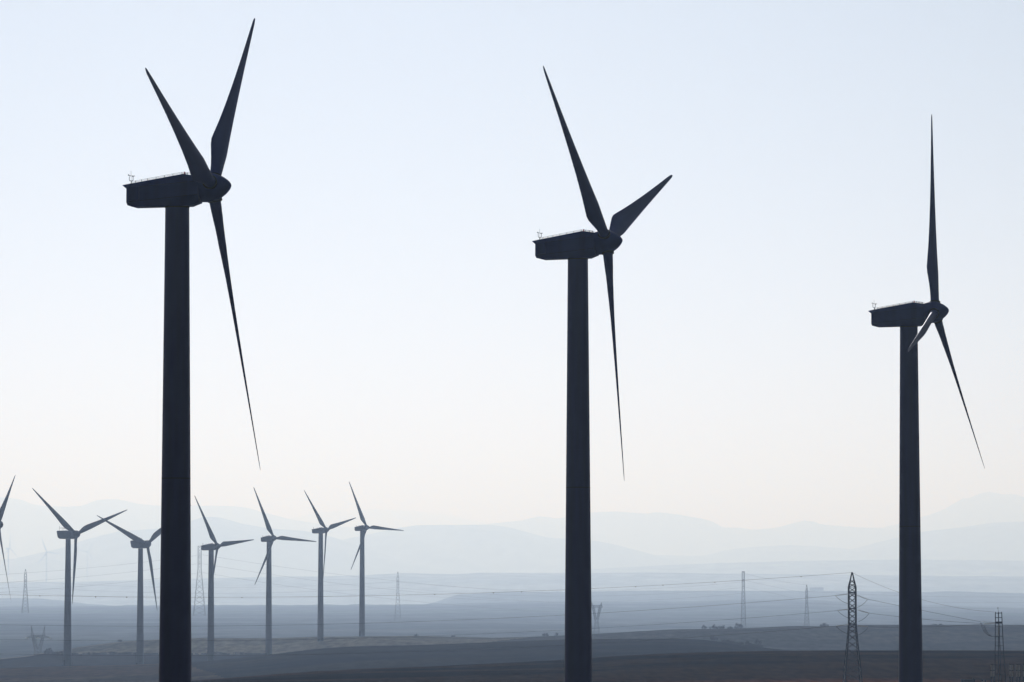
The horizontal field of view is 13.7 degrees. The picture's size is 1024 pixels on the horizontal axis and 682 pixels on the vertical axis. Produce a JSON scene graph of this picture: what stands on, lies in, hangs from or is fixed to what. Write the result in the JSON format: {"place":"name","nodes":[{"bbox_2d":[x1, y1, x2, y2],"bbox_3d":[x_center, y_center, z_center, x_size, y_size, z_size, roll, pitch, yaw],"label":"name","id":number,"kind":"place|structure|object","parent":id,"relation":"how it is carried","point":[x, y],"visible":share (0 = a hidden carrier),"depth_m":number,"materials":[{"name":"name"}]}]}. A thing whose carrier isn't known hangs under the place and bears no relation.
{"place":"outdoors","nodes":[
{"label":"outdoors","id":0,"kind":"place"},
{"bbox_2d":[0,517,561,582],"bbox_3d":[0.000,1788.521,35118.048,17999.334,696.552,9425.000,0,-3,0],"label":"hills","id":1,"kind":"structure","parent":0,"point":[116,550],"depth_m":33474.37,"materials":[{"name":"grey"}]},
{"bbox_2d":[288,509,491,528],"bbox_3d":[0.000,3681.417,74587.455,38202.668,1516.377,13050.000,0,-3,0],"label":"mountains","id":2,"kind":"structure","parent":0,"point":[393,519],"depth_m":73695.14,"materials":[{"name":"grey"}]},
{"bbox_2d":[0,497,898,559],"bbox_3d":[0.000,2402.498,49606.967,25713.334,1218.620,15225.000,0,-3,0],"label":"mountains","id":3,"kind":"structure","parent":0,"point":[26,527],"depth_m":48263.98,"materials":[{"name":"grey"}]},
{"bbox_2d":[0,590,1023,681],"bbox_3d":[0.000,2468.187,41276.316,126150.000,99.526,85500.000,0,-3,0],"label":"ground","id":4,"kind":"structure","parent":0,"point":[953,651],"depth_m":2687.47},
{"bbox_2d":[0,476,14,598],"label":"wind turbine","id":5,"kind":"object","parent":4,"relation":"on","point":[2,508],"visible":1,"depth_m":2037.85,"materials":[{"name":"metal"}]},
{"bbox_2d":[22,569,28,612],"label":"lattice pylon","id":6,"kind":"object","parent":4,"relation":"on","point":[26,593],"visible":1,"depth_m":4776.19,"materials":[{"name":"grey metal"}]},
{"bbox_2d":[29,581,383,587],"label":"power cable","id":7,"kind":"object","parent":6,"relation":"hanging from","point":[195,587],"visible":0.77,"depth_m":4777.06,"materials":[{"name":"grey metal"}]},
{"bbox_2d":[25,626,50,653],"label":"lattice pylon","id":8,"kind":"object","parent":4,"relation":"on","point":[34,637],"visible":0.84,"depth_m":2892.40,"materials":[{"name":"grey metal"}]},
{"bbox_2d":[44,648,52,653],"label":"bush","id":9,"kind":"object","parent":4,"relation":"on","point":[46,651],"visible":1,"depth_m":2605.84,"materials":[{"name":"grey plant"}]},
{"bbox_2d":[32,488,126,665],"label":"wind turbine","id":10,"kind":"object","parent":4,"relation":"on","point":[70,534],"visible":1,"depth_m":2243.91,"materials":[{"name":"metal"}]},
{"bbox_2d":[72,652,158,654],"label":"hedge","id":11,"kind":"object","parent":4,"relation":"on","point":[111,653],"visible":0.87,"depth_m":2602.49,"materials":[{"name":"grey plant"}]},
{"bbox_2d":[97,515,160,664],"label":"wind turbine","id":12,"kind":"object","parent":4,"relation":"on","point":[139,543],"visible":0.91,"depth_m":2377.26,"materials":[{"name":"metal"}]},
{"bbox_2d":[123,18,259,681],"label":"wind turbine","id":13,"kind":"object","parent":4,"relation":"on","point":[175,196],"visible":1,"depth_m":343.07,"materials":[{"name":"paint"}]},
{"bbox_2d":[193,546,205,615],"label":"lattice pylon","id":14,"kind":"object","parent":4,"relation":"on","point":[200,585],"visible":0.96,"depth_m":4200.70,"materials":[{"name":"grey metal"}]},
{"bbox_2d":[202,572,549,611],"bbox_3d":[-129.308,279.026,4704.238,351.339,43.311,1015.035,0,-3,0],"label":"power cable","id":15,"kind":"object","parent":14,"relation":"hanging from","point":[369,596],"visible":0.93,"depth_m":4660.16,"materials":[{"name":"grey metal"}]},
{"bbox_2d":[219,566,540,601],"bbox_3d":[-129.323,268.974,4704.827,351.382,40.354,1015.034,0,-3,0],"label":"power cable","id":16,"kind":"object","parent":14,"relation":"attached to","point":[373,587],"visible":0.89,"depth_m":4697.17,"materials":[{"name":"grey metal"}]},
{"bbox_2d":[194,495,253,660],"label":"wind turbine","id":17,"kind":"object","parent":4,"relation":"on","point":[212,547],"visible":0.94,"depth_m":2337.07,"materials":[{"name":"metal"}]},
{"bbox_2d":[191,652,264,654],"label":"hedge","id":18,"kind":"object","parent":4,"relation":"on","point":[224,653],"visible":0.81,"depth_m":2602.70,"materials":[{"name":"grey plant"}]},
{"bbox_2d":[254,488,315,654],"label":"wind turbine","id":19,"kind":"object","parent":4,"relation":"on","point":[269,540],"visible":0.97,"depth_m":2566.01,"materials":[{"name":"metal"}]},
{"bbox_2d":[304,490,354,640],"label":"wind turbine","id":20,"kind":"object","parent":4,"relation":"on","point":[320,622],"visible":0.98,"depth_m":2698.26,"materials":[{"name":"metal"}]},
{"bbox_2d":[349,482,403,635],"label":"wind turbine","id":21,"kind":"object","parent":4,"relation":"on","point":[364,528],"visible":0.99,"depth_m":2838.10,"materials":[{"name":"metal"}]},
{"bbox_2d":[394,572,400,620],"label":"lattice pylon","id":22,"kind":"object","parent":4,"relation":"on","point":[397,599],"visible":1,"depth_m":4775.04,"materials":[{"name":"grey metal"}]},
{"bbox_2d":[591,602,601,633],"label":"lattice pylon","id":23,"kind":"object","parent":4,"relation":"on","point":[599,611],"visible":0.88,"depth_m":3906.61,"materials":[{"name":"grey metal"}]},
{"bbox_2d":[532,66,671,681],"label":"wind turbine","id":24,"kind":"object","parent":4,"relation":"on","point":[578,250],"visible":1,"depth_m":407.41,"materials":[{"name":"paint"}]},
{"bbox_2d":[720,639,751,644],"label":"hedge","id":25,"kind":"object","parent":4,"relation":"on","point":[733,642],"visible":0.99,"depth_m":2157.27,"materials":[{"name":"grey plant"}]},
{"bbox_2d":[734,623,742,628],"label":"bush","id":26,"kind":"object","parent":4,"relation":"on","point":[741,625],"visible":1,"depth_m":2829.54,"materials":[{"name":"grey plant"}]},
{"bbox_2d":[741,571,745,627],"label":"lattice pylon","id":27,"kind":"object","parent":4,"relation":"on","point":[743,580],"visible":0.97,"depth_m":3907.64,"materials":[{"name":"grey metal"}]},
{"bbox_2d":[399,593,739,601],"bbox_3d":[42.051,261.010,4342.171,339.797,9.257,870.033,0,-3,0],"label":"power cable","id":28,"kind":"object","parent":27,"relation":"hanging from","point":[606,601],"visible":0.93,"depth_m":4344.61,"materials":[{"name":"grey metal"}]},
{"bbox_2d":[413,582,735,590],"bbox_3d":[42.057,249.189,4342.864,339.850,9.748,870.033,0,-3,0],"label":"power cable","id":29,"kind":"object","parent":27,"relation":"hanging from","point":[560,590],"visible":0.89,"depth_m":4377.88,"materials":[{"name":"grey metal"}]},
{"bbox_2d":[753,640,762,647],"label":"bush","id":30,"kind":"object","parent":4,"relation":"on","point":[758,644],"visible":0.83,"depth_m":2154.68,"materials":[{"name":"grey plant"}]},
{"bbox_2d":[804,585,809,625],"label":"lattice pylon","id":31,"kind":"object","parent":4,"relation":"on","point":[806,596],"visible":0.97,"depth_m":4052.89,"materials":[{"name":"grey metal"}]},
{"bbox_2d":[809,587,823,590],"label":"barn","id":32,"kind":"structure","parent":4,"relation":"on","point":[816,588],"depth_m":14829.57,"materials":[{"name":"grey"}]},
{"bbox_2d":[836,572,867,681],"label":"lattice pylon","id":33,"kind":"object","parent":4,"relation":"on","point":[849,624],"visible":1,"depth_m":897.92,"materials":[{"name":"grey metal"}]},
{"bbox_2d":[1,610,837,640],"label":"power cable","id":34,"kind":"object","parent":33,"relation":"attached to","point":[412,636],"visible":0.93,"depth_m":897.88,"materials":[{"name":"grey metal"}]},
{"bbox_2d":[25,626,830,655],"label":"power cable","id":35,"kind":"object","parent":33,"relation":"attached to","point":[388,652],"visible":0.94,"depth_m":897.68,"materials":[{"name":"grey metal"}]},
{"bbox_2d":[34,573,839,597],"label":"power cable","id":36,"kind":"object","parent":33,"relation":"attached to","point":[463,593],"visible":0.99,"depth_m":898.42,"materials":[{"name":"grey metal"}]},
{"bbox_2d":[39,595,835,625],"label":"power cable","id":37,"kind":"object","parent":33,"relation":"attached to","point":[470,619],"visible":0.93,"depth_m":898.09,"materials":[{"name":"grey metal"}]},
{"bbox_2d":[869,115,984,681],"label":"wind turbine","id":38,"kind":"object","parent":4,"relation":"on","point":[908,318],"visible":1,"depth_m":466.92,"materials":[{"name":"paint"}]},
{"bbox_2d":[960,678,975,681],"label":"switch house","id":39,"kind":"structure","parent":4,"relation":"on","point":[968,680],"depth_m":876.41,"materials":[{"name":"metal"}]},
{"bbox_2d":[990,664,994,681],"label":"disconnector","id":40,"kind":"object","parent":4,"relation":"on","point":[993,670],"visible":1,"depth_m":875.63,"materials":[{"name":"grey metal"}]},
{"bbox_2d":[980,611,1005,681],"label":"substation mast","id":41,"kind":"object","parent":4,"relation":"on","point":[998,636],"visible":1,"depth_m":877.24,"materials":[{"name":"grey metal"}]},
{"bbox_2d":[1008,664,1013,681],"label":"disconnector","id":42,"kind":"object","parent":4,"relation":"on","point":[1010,670],"visible":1,"depth_m":875.66,"materials":[{"name":"grey metal"}]},
{"bbox_2d":[1015,664,1020,681],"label":"disconnector","id":43,"kind":"object","parent":4,"relation":"on","point":[1016,676],"visible":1,"depth_m":875.62,"materials":[{"name":"grey metal"}]},
{"bbox_2d":[0,572,1023,605],"bbox_3d":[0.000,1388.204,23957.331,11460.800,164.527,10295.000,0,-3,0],"label":"hills","id":44,"kind":"structure","parent":0,"point":[250,592],"depth_m":20758.36,"materials":[{"name":"grey"}]},
{"bbox_2d":[4,544,16,575],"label":"wind turbine","id":45,"kind":"object","parent":44,"relation":"on","point":[8,558],"visible":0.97,"depth_m":23315.68,"materials":[{"name":"white paint"}]},
{"bbox_2d":[39,537,61,581],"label":"wind turbine","id":46,"kind":"object","parent":44,"relation":"on","point":[46,552],"visible":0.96,"depth_m":22591.14,"materials":[{"name":"white paint"}]},
{"bbox_2d":[79,541,93,578],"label":"wind turbine","id":47,"kind":"object","parent":44,"relation":"on","point":[87,558],"visible":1,"depth_m":25335.94,"materials":[{"name":"white paint"}]},
{"bbox_2d":[0,0,1023,529],"label":"sky","id":48,"kind":"structure","parent":0,"point":[394,169],"materials":[{"name":"white"}]},
{"bbox_2d":[343,525,692,571],"bbox_3d":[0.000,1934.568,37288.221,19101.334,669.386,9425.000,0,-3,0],"label":"hills","id":49,"kind":"structure","parent":0,"point":[468,548],"depth_m":35990.55,"materials":[{"name":"grey"}]},
{"bbox_2d":[562,559,1023,575],"bbox_3d":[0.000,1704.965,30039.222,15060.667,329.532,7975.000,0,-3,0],"label":"hills","id":50,"kind":"structure","parent":0,"point":[944,567],"depth_m":28538.67,"materials":[{"name":"grey"}]},
{"bbox_2d":[656,522,1023,563],"bbox_3d":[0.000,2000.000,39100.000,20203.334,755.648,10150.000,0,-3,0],"label":"hills","id":51,"kind":"structure","parent":0,"point":[997,541],"depth_m":38383.91,"materials":[{"name":"grey"}]},
{"bbox_2d":[877,492,1023,531],"bbox_3d":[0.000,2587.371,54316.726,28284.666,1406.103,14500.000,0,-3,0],"label":"mountains","id":52,"kind":"structure","parent":0,"point":[985,508],"depth_m":53818.02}
]}

